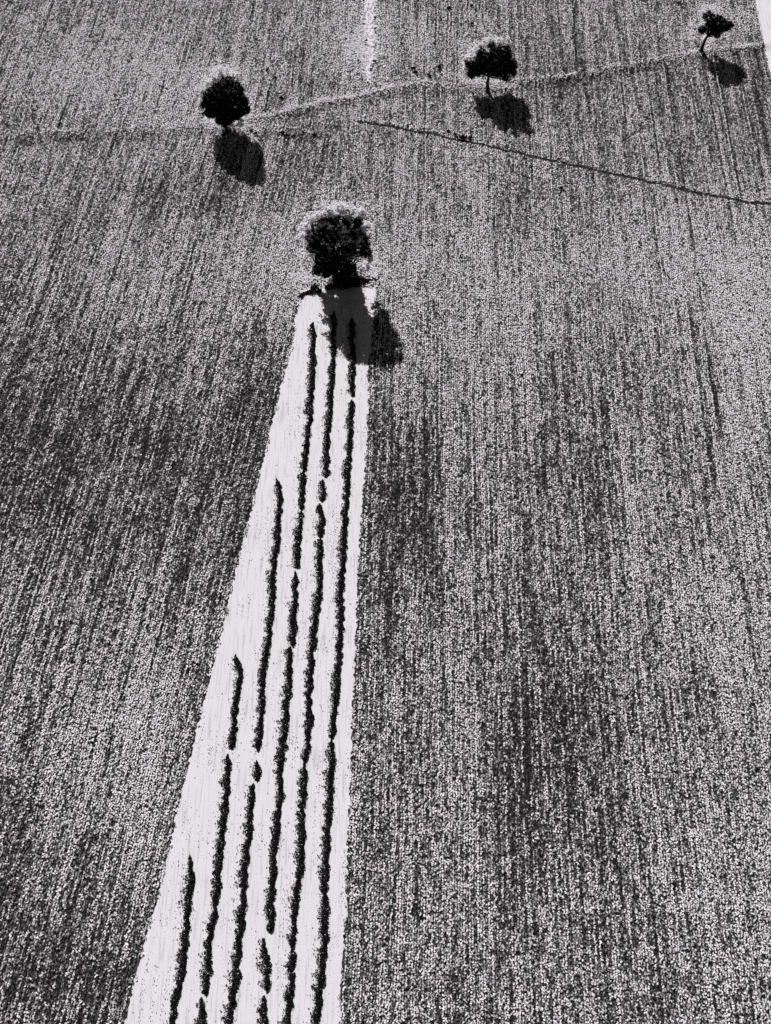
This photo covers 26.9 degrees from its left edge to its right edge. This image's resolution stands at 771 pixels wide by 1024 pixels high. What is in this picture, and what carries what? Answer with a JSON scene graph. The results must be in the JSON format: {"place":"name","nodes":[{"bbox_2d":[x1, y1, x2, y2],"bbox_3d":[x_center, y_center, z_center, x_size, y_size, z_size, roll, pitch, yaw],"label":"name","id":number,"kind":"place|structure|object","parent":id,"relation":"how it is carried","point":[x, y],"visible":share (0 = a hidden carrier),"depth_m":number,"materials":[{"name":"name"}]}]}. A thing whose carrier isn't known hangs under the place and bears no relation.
{"place":"outdoors","nodes":[
{"label":"outdoors","id":0,"kind":"place"},
{"bbox_2d":[0,0,318,135],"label":"crop field","id":1,"kind":"structure","parent":0,"point":[212,123],"depth_m":208.56,"materials":[{"name":"grey plant"}]},
{"bbox_2d":[0,105,348,1023],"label":"crop field","id":2,"kind":"structure","parent":0,"point":[252,407],"depth_m":163.49,"materials":[{"name":"grey plant"}]},
{"bbox_2d":[0,0,770,1023],"bbox_3d":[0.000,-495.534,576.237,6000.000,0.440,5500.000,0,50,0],"label":"ground","id":3,"kind":"structure","parent":0,"point":[466,262],"depth_m":163.35,"materials":[{"name":"grey plant"}]},
{"bbox_2d":[199,64,252,134],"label":"tree","id":4,"kind":"object","parent":3,"relation":"on","point":[223,96],"visible":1,"depth_m":194.97,"materials":[{"name":"black plant"}]},
{"bbox_2d":[124,287,376,1023],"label":"bare soil strip","id":5,"kind":"object","parent":3,"relation":"attached to","point":[201,799],"visible":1,"depth_m":143.24,"materials":[{"name":"white soil"}]},
{"bbox_2d":[164,854,195,1023],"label":"plant row","id":6,"kind":"object","parent":5,"relation":"on","point":[175,995],"visible":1,"depth_m":130.86,"materials":[{"name":"black plant"}]},
{"bbox_2d":[191,654,243,1023],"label":"plant row","id":7,"kind":"object","parent":5,"relation":"on","point":[224,807],"visible":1,"depth_m":136.28,"materials":[{"name":"black plant"}]},
{"bbox_2d":[220,478,283,1023],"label":"plant row","id":8,"kind":"object","parent":5,"relation":"on","point":[249,831],"visible":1,"depth_m":140.76,"materials":[{"name":"black plant"}]},
{"bbox_2d":[133,298,373,1023],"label":"seedlings","id":9,"kind":"object","parent":5,"relation":"on","point":[297,632],"visible":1,"depth_m":149.70,"materials":[{"name":"grey plant"}]},
{"bbox_2d":[253,321,316,1023],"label":"plant row","id":10,"kind":"object","parent":5,"relation":"on","point":[282,747],"visible":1,"depth_m":146.27,"materials":[{"name":"black plant"}]},
{"bbox_2d":[277,311,337,1023],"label":"plant row","id":11,"kind":"object","parent":5,"relation":"on","point":[298,874],"visible":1,"depth_m":147.18,"materials":[{"name":"black plant"}]},
{"bbox_2d":[303,319,356,1023],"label":"plant row","id":12,"kind":"object","parent":5,"relation":"on","point":[323,950],"visible":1,"depth_m":146.04,"materials":[{"name":"black plant"}]},
{"bbox_2d":[296,202,374,289],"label":"tree","id":13,"kind":"object","parent":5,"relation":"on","point":[323,235],"visible":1,"depth_m":175.90,"materials":[{"name":"black plant"}]},
{"bbox_2d":[297,275,376,298],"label":"hedge","id":14,"kind":"object","parent":5,"relation":"on","point":[327,287],"visible":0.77,"depth_m":181.13,"materials":[{"name":"black plant"}]},
{"bbox_2d":[362,0,377,83],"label":"bare soil stripe","id":15,"kind":"object","parent":3,"relation":"on","point":[371,13],"visible":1,"depth_m":213.00,"materials":[{"name":"white soil"}]},
{"bbox_2d":[199,2,743,188],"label":"weeds","id":16,"kind":"object","parent":3,"relation":"on","point":[412,68],"visible":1,"depth_m":199.78,"materials":[{"name":"black plant"}]},
{"bbox_2d":[462,36,519,93],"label":"tree","id":17,"kind":"object","parent":3,"relation":"on","point":[495,62],"visible":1,"depth_m":201.06,"materials":[{"name":"black plant"}]},
{"bbox_2d":[696,9,735,52],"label":"tree","id":18,"kind":"object","parent":3,"relation":"on","point":[716,26],"visible":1,"depth_m":206.99,"materials":[{"name":"black plant"}]},
{"bbox_2d":[240,0,764,105],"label":"crop field","id":19,"kind":"structure","parent":0,"point":[360,40],"depth_m":212.57,"materials":[{"name":"grey plant"}]},
{"bbox_2d":[755,0,770,73],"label":"road","id":20,"kind":"structure","parent":0,"point":[763,7],"depth_m":215.12,"materials":[{"name":"soil"}]}
]}

